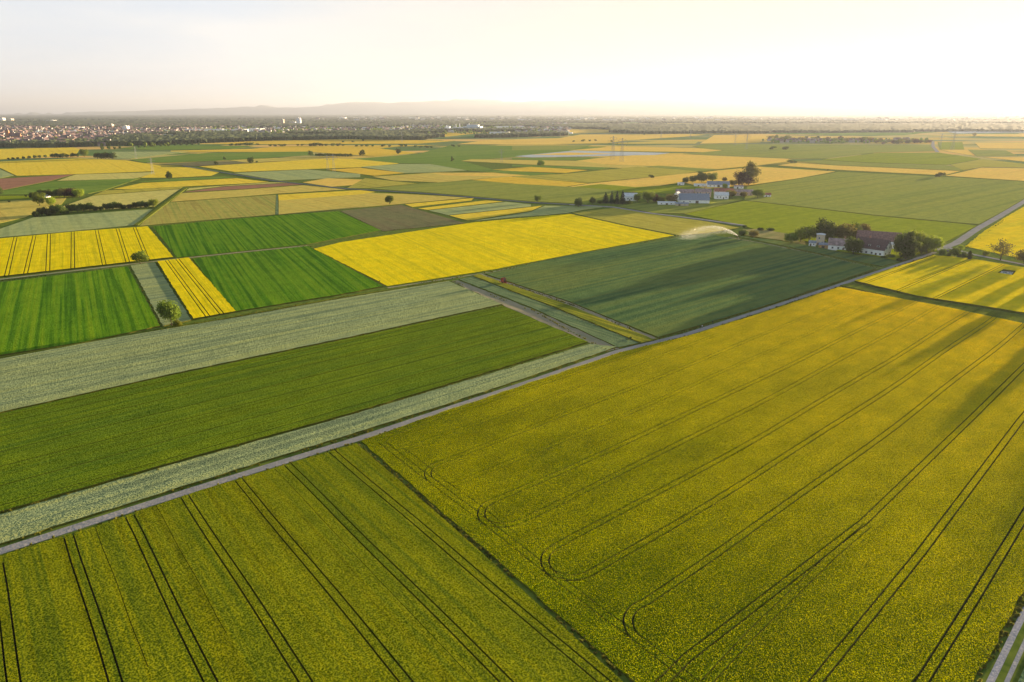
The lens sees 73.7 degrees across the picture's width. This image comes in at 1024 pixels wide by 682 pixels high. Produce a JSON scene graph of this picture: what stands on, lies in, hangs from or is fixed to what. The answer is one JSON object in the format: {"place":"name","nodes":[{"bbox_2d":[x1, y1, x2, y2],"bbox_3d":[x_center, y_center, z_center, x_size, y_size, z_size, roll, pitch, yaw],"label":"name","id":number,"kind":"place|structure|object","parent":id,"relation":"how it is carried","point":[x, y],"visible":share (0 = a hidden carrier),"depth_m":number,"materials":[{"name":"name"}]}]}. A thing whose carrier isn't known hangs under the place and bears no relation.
{"place":"outdoors","nodes":[
{"label":"outdoors","id":0,"kind":"place"},
{"bbox_2d":[0,198,65,222],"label":"barley field","id":1,"kind":"structure","parent":0,"point":[14,210],"depth_m":747.85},
{"bbox_2d":[0,174,73,189],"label":"ploughed field","id":2,"kind":"structure","parent":0,"point":[7,183],"depth_m":1057.66,"materials":[{"name":"red soil"}]},
{"bbox_2d":[0,147,79,159],"bbox_3d":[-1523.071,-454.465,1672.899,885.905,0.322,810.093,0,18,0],"label":"cereal field","id":3,"kind":"structure","parent":0,"point":[5,154],"depth_m":1797.62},
{"bbox_2d":[0,178,139,194],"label":"green cereal field","id":4,"kind":"structure","parent":0,"point":[89,186],"depth_m":970.58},
{"bbox_2d":[0,209,151,237],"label":"rye field","id":5,"kind":"structure","parent":0,"point":[54,224],"depth_m":647.14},
{"bbox_2d":[0,267,159,355],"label":"green cereal field","id":6,"kind":"structure","parent":0,"point":[39,313],"depth_m":361.49,"materials":[{"name":"plant"}]},
{"bbox_2d":[0,158,160,175],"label":"rapeseed field","id":7,"kind":"structure","parent":0,"point":[57,167],"depth_m":1330.81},
{"bbox_2d":[0,226,172,276],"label":"rapeseed field","id":8,"kind":"structure","parent":0,"point":[33,254],"depth_m":519.83,"materials":[{"name":"plant"}]},
{"bbox_2d":[58,172,154,180],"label":"cereal field","id":9,"kind":"structure","parent":0,"point":[104,176],"depth_m":1122.46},
{"bbox_2d":[64,189,179,209],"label":"cereal field","id":10,"kind":"structure","parent":0,"point":[128,198],"depth_m":834.92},
{"bbox_2d":[95,187,181,194],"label":"olive field","id":11,"kind":"structure","parent":0,"point":[105,192],"depth_m":920.67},
{"bbox_2d":[112,151,188,158],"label":"rye field","id":12,"kind":"structure","parent":0,"point":[125,155],"depth_m":1708.39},
{"bbox_2d":[0,245,307,279],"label":"path","id":13,"kind":"structure","parent":0,"point":[142,262],"depth_m":473.61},
{"bbox_2d":[141,167,218,177],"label":"rapeseed field","id":14,"kind":"structure","parent":0,"point":[175,172],"depth_m":1197.51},
{"bbox_2d":[116,146,251,149],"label":"green cereal field","id":15,"kind":"structure","parent":0,"point":[182,147],"depth_m":2050.95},
{"bbox_2d":[115,178,264,188],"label":"cereal field","id":16,"kind":"structure","parent":0,"point":[191,183],"depth_m":1011.58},
{"bbox_2d":[157,257,235,319],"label":"rapeseed field","id":17,"kind":"structure","parent":0,"point":[198,293],"depth_m":401.23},
{"bbox_2d":[140,195,275,225],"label":"barley field","id":18,"kind":"structure","parent":0,"point":[200,210],"depth_m":733.04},
{"bbox_2d":[164,161,255,166],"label":"brown field","id":19,"kind":"structure","parent":0,"point":[205,163],"depth_m":1406.38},
{"bbox_2d":[132,151,308,162],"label":"green cereal field","id":20,"kind":"structure","parent":0,"point":[199,157],"depth_m":1630.69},
{"bbox_2d":[0,280,448,358],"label":"path","id":21,"kind":"structure","parent":0,"point":[11,355],"depth_m":351.61,"materials":[{"name":"brown soil"}]},
{"bbox_2d":[182,183,303,192],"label":"ploughed field","id":22,"kind":"structure","parent":0,"point":[247,187],"depth_m":958.57,"materials":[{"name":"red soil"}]},
{"bbox_2d":[0,281,501,412],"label":"rye field","id":23,"kind":"structure","parent":0,"point":[39,378],"depth_m":311.38,"materials":[{"name":"plant"}]},
{"bbox_2d":[171,185,345,201],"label":"barley field","id":24,"kind":"structure","parent":0,"point":[232,193],"depth_m":897.49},
{"bbox_2d":[153,211,380,257],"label":"green cereal field","id":25,"kind":"structure","parent":0,"point":[222,236],"depth_m":598.61,"materials":[{"name":"plant"}]},
{"bbox_2d":[229,157,324,161],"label":"barley field","id":26,"kind":"structure","parent":0,"point":[278,159],"depth_m":1526.24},
{"bbox_2d":[193,246,382,311],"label":"green cereal field","id":27,"kind":"structure","parent":0,"point":[253,280],"depth_m":433.90,"materials":[{"name":"plant"}]},
{"bbox_2d":[0,306,587,512],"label":"green cereal field","id":28,"kind":"structure","parent":0,"point":[51,450],"depth_m":248.42,"materials":[{"name":"plant"}]},
{"bbox_2d":[235,169,359,180],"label":"rye field","id":29,"kind":"structure","parent":0,"point":[306,174],"depth_m":1158.34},
{"bbox_2d":[199,158,398,171],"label":"rapeseed field","id":30,"kind":"structure","parent":0,"point":[307,164],"depth_m":1355.30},
{"bbox_2d":[171,145,435,156],"bbox_3d":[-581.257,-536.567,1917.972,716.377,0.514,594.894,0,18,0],"label":"barley field","id":31,"kind":"structure","parent":0,"point":[374,151],"depth_m":1888.79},
{"bbox_2d":[0,443,622,681],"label":"crop field","id":32,"kind":"structure","parent":0,"point":[356,562],"depth_m":147.40,"materials":[{"name":"plant"}]},
{"bbox_2d":[278,190,372,199],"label":"rapeseed field","id":33,"kind":"structure","parent":0,"point":[310,195],"depth_m":876.13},
{"bbox_2d":[302,178,362,186],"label":"barley field","id":34,"kind":"structure","parent":0,"point":[333,182],"depth_m":1025.61,"materials":[{"name":"yellow plant"}]},
{"bbox_2d":[220,139,447,143],"bbox_3d":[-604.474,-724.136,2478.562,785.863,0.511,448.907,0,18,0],"label":"barley field","id":35,"kind":"structure","parent":0,"point":[346,141],"depth_m":2476.73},
{"bbox_2d":[330,168,400,175],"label":"barley field","id":36,"kind":"structure","parent":0,"point":[366,171],"depth_m":1217.24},
{"bbox_2d":[279,193,467,214],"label":"barley field","id":37,"kind":"structure","parent":0,"point":[294,206],"depth_m":807.18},
{"bbox_2d":[184,166,568,204],"bbox_3d":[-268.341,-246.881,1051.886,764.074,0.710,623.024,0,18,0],"label":"road","id":38,"kind":"structure","parent":0,"point":[385,191],"depth_m":908.78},
{"bbox_2d":[348,178,416,187],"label":"olive field","id":39,"kind":"structure","parent":0,"point":[369,183],"depth_m":1011.12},
{"bbox_2d":[341,205,464,230],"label":"brown field","id":40,"kind":"structure","parent":0,"point":[391,218],"depth_m":677.85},
{"bbox_2d":[364,164,466,172],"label":"rye field","id":41,"kind":"structure","parent":0,"point":[416,168],"depth_m":1282.51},
{"bbox_2d":[405,198,473,206],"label":"rapeseed field","id":42,"kind":"structure","parent":0,"point":[435,203],"depth_m":798.16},
{"bbox_2d":[376,172,527,181],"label":"barley field","id":43,"kind":"structure","parent":0,"point":[426,177],"depth_m":1104.67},
{"bbox_2d":[418,200,502,209],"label":"rapeseed field","id":44,"kind":"structure","parent":0,"point":[458,205],"depth_m":772.58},
{"bbox_2d":[0,252,936,554],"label":"road","id":45,"kind":"structure","parent":0,"point":[156,500],"depth_m":214.05,"materials":[{"name":"asphalt"}]},
{"bbox_2d":[432,173,525,175],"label":"barley field","id":46,"kind":"structure","parent":0,"point":[477,174],"depth_m":1158.16,"materials":[{"name":"yellow plant"}]},
{"bbox_2d":[429,202,530,214],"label":"rye field","id":47,"kind":"structure","parent":0,"point":[479,208],"depth_m":748.19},
{"bbox_2d":[356,145,606,172],"bbox_3d":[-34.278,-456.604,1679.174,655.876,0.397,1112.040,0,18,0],"label":"green cereal field","id":48,"kind":"structure","parent":0,"point":[443,155],"depth_m":1670.70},
{"bbox_2d":[369,180,616,202],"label":"rye field","id":49,"kind":"structure","parent":0,"point":[518,192],"depth_m":920.25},
{"bbox_2d":[315,214,673,285],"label":"rapeseed field","id":50,"kind":"structure","parent":0,"point":[427,254],"depth_m":540.16,"materials":[{"name":"plant"}]},
{"bbox_2d":[450,206,540,220],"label":"rapeseed field","id":51,"kind":"structure","parent":0,"point":[477,216],"depth_m":711.10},
{"bbox_2d":[0,122,1023,681],"bbox_3d":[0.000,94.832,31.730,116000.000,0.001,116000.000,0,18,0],"label":"ground","id":52,"kind":"structure","parent":0,"point":[970,142],"depth_m":750.51,"materials":[{"name":"plant"}]},
{"bbox_2d":[0,122,164,136],"bbox_3d":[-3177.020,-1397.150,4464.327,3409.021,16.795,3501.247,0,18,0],"label":"distant town","id":53,"kind":"object","parent":52,"relation":"on","point":[69,130],"visible":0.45,"depth_m":3631.68,"materials":[{"name":"white tile"}]},
{"bbox_2d":[0,126,167,145],"bbox_3d":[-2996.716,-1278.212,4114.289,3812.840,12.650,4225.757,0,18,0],"label":"town trees","id":54,"kind":"object","parent":52,"relation":"on","point":[131,144],"visible":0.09,"depth_m":2765.24,"materials":[{"name":"green plant"}]},
{"bbox_2d":[88,123,210,131],"bbox_3d":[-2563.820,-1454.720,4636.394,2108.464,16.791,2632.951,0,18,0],"label":"town outskirts","id":55,"kind":"object","parent":52,"relation":"on","point":[195,127],"visible":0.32,"depth_m":4023.18,"materials":[{"name":"white tile"}]},
{"bbox_2d":[131,262,191,326],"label":"field strip","id":56,"kind":"object","parent":52,"relation":"on","point":[155,286],"visible":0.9,"depth_m":407.13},
{"bbox_2d":[155,299,181,325],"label":"tree","id":57,"kind":"object","parent":52,"relation":"on","point":[171,311],"visible":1,"depth_m":333.62,"materials":[{"name":"green plant"}]},
{"bbox_2d":[133,176,234,182],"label":"field strip","id":58,"kind":"object","parent":52,"relation":"on","point":[189,179],"visible":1,"depth_m":1072.08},
{"bbox_2d":[140,122,454,132],"bbox_3d":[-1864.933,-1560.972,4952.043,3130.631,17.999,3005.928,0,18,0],"label":"distant suburb","id":59,"kind":"object","parent":52,"relation":"on","point":[268,129],"visible":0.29,"depth_m":4216.89,"materials":[{"name":"white tile"}]},
{"bbox_2d":[0,344,616,544],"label":"rye strip","id":60,"kind":"object","parent":52,"relation":"on","point":[28,521],"visible":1,"depth_m":208.19,"materials":[{"name":"plant"}]},
{"bbox_2d":[132,121,568,133],"bbox_3d":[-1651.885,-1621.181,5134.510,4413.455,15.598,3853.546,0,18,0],"label":"suburb trees","id":61,"kind":"object","parent":52,"relation":"on","point":[409,127],"visible":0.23,"depth_m":4194.94,"materials":[{"name":"green plant"}]},
{"bbox_2d":[0,214,1023,681],"bbox_3d":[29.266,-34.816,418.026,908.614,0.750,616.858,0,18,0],"label":"verge weeds","id":62,"kind":"object","parent":52,"relation":"on","point":[1000,634],"visible":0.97,"depth_m":211.56,"materials":[{"name":"green plant"}]},
{"bbox_2d":[0,114,1023,147],"bbox_3d":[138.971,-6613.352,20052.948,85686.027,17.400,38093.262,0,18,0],"label":"woods","id":63,"kind":"object","parent":52,"relation":"on","point":[809,124],"visible":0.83,"depth_m":5176.60,"materials":[{"name":"plant"}]},
{"bbox_2d":[511,122,570,131],"bbox_3d":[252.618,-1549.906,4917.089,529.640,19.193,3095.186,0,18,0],"label":"distant estate","id":64,"kind":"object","parent":52,"relation":"on","point":[559,129],"visible":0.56,"depth_m":4230.23,"materials":[{"name":"white tile"}]},
{"bbox_2d":[459,276,637,347],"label":"field strip","id":65,"kind":"object","parent":52,"relation":"on","point":[605,335],"visible":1,"depth_m":353.13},
{"bbox_2d":[474,274,653,343],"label":"verge","id":66,"kind":"structure","parent":52,"relation":"on","point":[603,323],"depth_m":358.05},
{"bbox_2d":[519,151,666,157],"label":"foil rows","id":67,"kind":"object","parent":52,"relation":"on","point":[624,154],"visible":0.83,"depth_m":1710.35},
{"bbox_2d":[312,116,1023,119],"bbox_3d":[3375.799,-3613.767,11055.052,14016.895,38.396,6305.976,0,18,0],"label":"farther suburb","id":68,"kind":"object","parent":52,"relation":"on","point":[880,118],"visible":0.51,"depth_m":9923.15,"materials":[{"name":"white tile"}]},
{"bbox_2d":[677,193,709,202],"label":"barn","id":69,"kind":"structure","parent":52,"relation":"on","point":[695,197],"depth_m":791.82,"materials":[{"name":"white metal"}]},
{"bbox_2d":[736,160,761,184],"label":"tree","id":70,"kind":"object","parent":52,"relation":"on","point":[751,168],"visible":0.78,"depth_m":979.65,"materials":[{"name":"green plant"}]},
{"bbox_2d":[815,217,836,242],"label":"tree","id":71,"kind":"object","parent":52,"relation":"on","point":[828,228],"visible":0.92,"depth_m":543.91,"materials":[{"name":"green plant"}]},
{"bbox_2d":[828,237,845,249],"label":"cottage","id":72,"kind":"structure","parent":52,"relation":"on","point":[836,243],"depth_m":522.46,"materials":[{"name":"paint"}]},
{"bbox_2d":[833,223,857,238],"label":"tree","id":73,"kind":"object","parent":52,"relation":"on","point":[846,230],"visible":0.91,"depth_m":546.95,"materials":[{"name":"green plant"}]},
{"bbox_2d":[843,236,864,253],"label":"tree","id":74,"kind":"object","parent":52,"relation":"on","point":[853,245],"visible":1,"depth_m":501.73,"materials":[{"name":"green plant"}]},
{"bbox_2d":[856,236,891,255],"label":"farmhouse","id":75,"kind":"object","parent":52,"relation":"on","point":[879,247],"visible":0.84,"depth_m":502.36,"materials":[{"name":"brown tile"}]},
{"bbox_2d":[856,230,901,241],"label":"roof","id":76,"kind":"structure","parent":52,"relation":"on","point":[883,235],"depth_m":539.38,"materials":[{"name":"tile"}]},
{"bbox_2d":[897,231,922,258],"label":"tree","id":77,"kind":"object","parent":52,"relation":"on","point":[908,248],"visible":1,"depth_m":483.41,"materials":[{"name":"green plant"}]},
{"bbox_2d":[840,282,1023,323],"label":"field strip","id":78,"kind":"object","parent":52,"relation":"on","point":[997,314],"visible":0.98,"depth_m":373.15,"materials":[{"name":"green plant"}]},
{"bbox_2d":[986,238,1015,259],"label":"tree","id":79,"kind":"object","parent":52,"relation":"on","point":[1000,246],"visible":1,"depth_m":483.82,"materials":[{"name":"green plant"}]},
{"bbox_2d":[0,0,1023,113],"label":"sky","id":80,"kind":"structure","parent":0,"point":[57,56],"materials":[{"name":"white"}]},
{"bbox_2d":[12,96,1023,114],"bbox_3d":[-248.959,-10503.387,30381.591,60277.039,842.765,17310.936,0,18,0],"label":"hills","id":81,"kind":"structure","parent":0,"point":[913,105],"depth_m":32591.68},
{"bbox_2d":[475,177,587,186],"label":"barley field","id":82,"kind":"structure","parent":0,"point":[519,180],"depth_m":1039.99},
{"bbox_2d":[452,280,619,350],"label":"path","id":83,"kind":"structure","parent":0,"point":[515,306],"depth_m":354.50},
{"bbox_2d":[471,206,601,221],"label":"rye field","id":84,"kind":"structure","parent":0,"point":[548,210],"depth_m":725.45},
{"bbox_2d":[494,167,586,172],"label":"barley field","id":85,"kind":"structure","parent":0,"point":[541,169],"depth_m":1238.87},
{"bbox_2d":[512,145,590,149],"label":"rye field","id":86,"kind":"structure","parent":0,"point":[546,147],"depth_m":2053.36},
{"bbox_2d":[463,159,643,167],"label":"barley field","id":87,"kind":"structure","parent":0,"point":[562,163],"depth_m":1407.86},
{"bbox_2d":[512,157,598,160],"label":"green cereal field","id":88,"kind":"structure","parent":0,"point":[573,159],"depth_m":1561.26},
{"bbox_2d":[512,165,609,169],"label":"green cereal field","id":89,"kind":"structure","parent":0,"point":[584,168],"depth_m":1305.28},
{"bbox_2d":[481,274,655,338],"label":"path","id":90,"kind":"structure","parent":0,"point":[603,317],"depth_m":363.39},
{"bbox_2d":[462,134,701,144],"bbox_3d":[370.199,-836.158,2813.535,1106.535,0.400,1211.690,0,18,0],"label":"barley field","id":91,"kind":"structure","parent":0,"point":[603,138],"depth_m":2663.73,"materials":[{"name":"yellow plant"}]},
{"bbox_2d":[515,167,697,182],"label":"olive field","id":92,"kind":"structure","parent":0,"point":[613,174],"depth_m":1139.20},
{"bbox_2d":[570,172,697,186],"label":"barley field","id":93,"kind":"structure","parent":0,"point":[658,180],"depth_m":1039.96,"materials":[{"name":"yellow plant"}]},
{"bbox_2d":[576,184,703,193],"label":"meadow","id":94,"kind":"structure","parent":0,"point":[668,189],"depth_m":944.04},
{"bbox_2d":[578,147,721,151],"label":"barley field","id":95,"kind":"structure","parent":0,"point":[644,149],"depth_m":1942.06,"materials":[{"name":"yellow plant"}]},
{"bbox_2d":[611,141,698,143],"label":"barley field","id":96,"kind":"structure","parent":0,"point":[671,142],"depth_m":2394.02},
{"bbox_2d":[573,208,737,235],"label":"olive field","id":97,"kind":"structure","parent":0,"point":[678,226],"depth_m":658.83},
{"bbox_2d":[569,204,742,225],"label":"road","id":98,"kind":"structure","parent":0,"point":[666,215],"depth_m":694.61,"materials":[{"name":"asphalt"}]},
{"bbox_2d":[618,199,741,213],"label":"green cereal field","id":99,"kind":"structure","parent":0,"point":[652,207],"depth_m":762.85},
{"bbox_2d":[485,234,875,337],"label":"dark green field","id":100,"kind":"structure","parent":0,"point":[661,288],"depth_m":431.37,"materials":[{"name":"plant"}]},
{"bbox_2d":[578,154,790,168],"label":"barley field","id":101,"kind":"structure","parent":0,"point":[701,161],"depth_m":1465.47,"materials":[{"name":"yellow plant"}]},
{"bbox_2d":[361,287,1023,681],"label":"rapeseed field","id":102,"kind":"structure","parent":0,"point":[825,487],"depth_m":189.95,"materials":[{"name":"yellow plant"}]},
{"bbox_2d":[700,135,767,143],"bbox_3d":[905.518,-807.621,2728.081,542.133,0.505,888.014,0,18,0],"label":"barley field","id":103,"kind":"structure","parent":0,"point":[715,139],"depth_m":2660.92,"materials":[{"name":"yellow plant"}]},
{"bbox_2d":[685,167,834,188],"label":"barley field","id":104,"kind":"structure","parent":0,"point":[769,174],"depth_m":1157.43,"materials":[{"name":"yellow plant"}]},
{"bbox_2d":[743,229,805,244],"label":"meadow","id":105,"kind":"structure","parent":0,"point":[767,234],"depth_m":582.86,"materials":[{"name":"green plant"}]},
{"bbox_2d":[687,144,934,158],"bbox_3d":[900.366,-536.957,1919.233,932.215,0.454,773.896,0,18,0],"label":"rye field","id":106,"kind":"structure","parent":0,"point":[804,151],"depth_m":1889.93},
{"bbox_2d":[734,235,907,266],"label":"dark green field","id":107,"kind":"structure","parent":0,"point":[875,261],"depth_m":508.37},
{"bbox_2d":[685,200,975,242],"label":"meadow","id":108,"kind":"structure","parent":0,"point":[787,219],"depth_m":670.12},
{"bbox_2d":[765,132,930,134],"bbox_3d":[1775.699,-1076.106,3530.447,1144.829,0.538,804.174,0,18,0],"label":"green cereal field","id":109,"kind":"structure","parent":0,"point":[882,133],"depth_m":3423.08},
{"bbox_2d":[777,163,959,175],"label":"barley field","id":110,"kind":"structure","parent":0,"point":[885,170],"depth_m":1259.07,"materials":[{"name":"yellow plant"}]},
{"bbox_2d":[797,160,961,170],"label":"olive field","id":111,"kind":"structure","parent":0,"point":[907,166],"depth_m":1354.12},
{"bbox_2d":[744,172,1023,224],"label":"green cereal field","id":112,"kind":"structure","parent":0,"point":[959,200],"depth_m":864.11,"materials":[{"name":"plant"}]},
{"bbox_2d":[835,247,936,260],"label":"meadow","id":113,"kind":"structure","parent":0,"point":[890,258],"depth_m":506.65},
{"bbox_2d":[823,152,979,164],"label":"meadow","id":114,"kind":"structure","parent":0,"point":[931,158],"depth_m":1560.60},
{"bbox_2d":[854,255,1023,313],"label":"rapeseed field","id":115,"kind":"structure","parent":0,"point":[974,282],"depth_m":421.38,"materials":[{"name":"plant"}]},
{"bbox_2d":[937,200,1023,249],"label":"road","id":116,"kind":"structure","parent":0,"point":[964,237],"depth_m":625.64,"materials":[{"name":"asphalt"}]},
{"bbox_2d":[946,168,1023,180],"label":"barley field","id":117,"kind":"structure","parent":0,"point":[1015,174],"depth_m":1157.22,"materials":[{"name":"yellow plant"}]},
{"bbox_2d":[951,159,1023,169],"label":"meadow","id":118,"kind":"structure","parent":0,"point":[976,164],"depth_m":1380.16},
{"bbox_2d":[969,150,1016,155],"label":"brown field","id":119,"kind":"structure","parent":0,"point":[990,153],"depth_m":1750.73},
{"bbox_2d":[965,207,1023,257],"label":"rapeseed field","id":120,"kind":"structure","parent":0,"point":[1010,228],"depth_m":584.28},
{"bbox_2d":[975,142,1023,148],"bbox_3d":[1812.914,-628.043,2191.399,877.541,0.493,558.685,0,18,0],"label":"barley field","id":121,"kind":"structure","parent":0,"point":[1014,145],"depth_m":2176.16,"materials":[{"name":"yellow plant"}]},
{"bbox_2d":[986,607,1023,681],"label":"path","id":122,"kind":"structure","parent":0,"point":[1004,652],"depth_m":134.23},
{"bbox_2d":[1004,639,1023,681],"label":"path","id":123,"kind":"structure","parent":0,"point":[1014,664],"depth_m":130.58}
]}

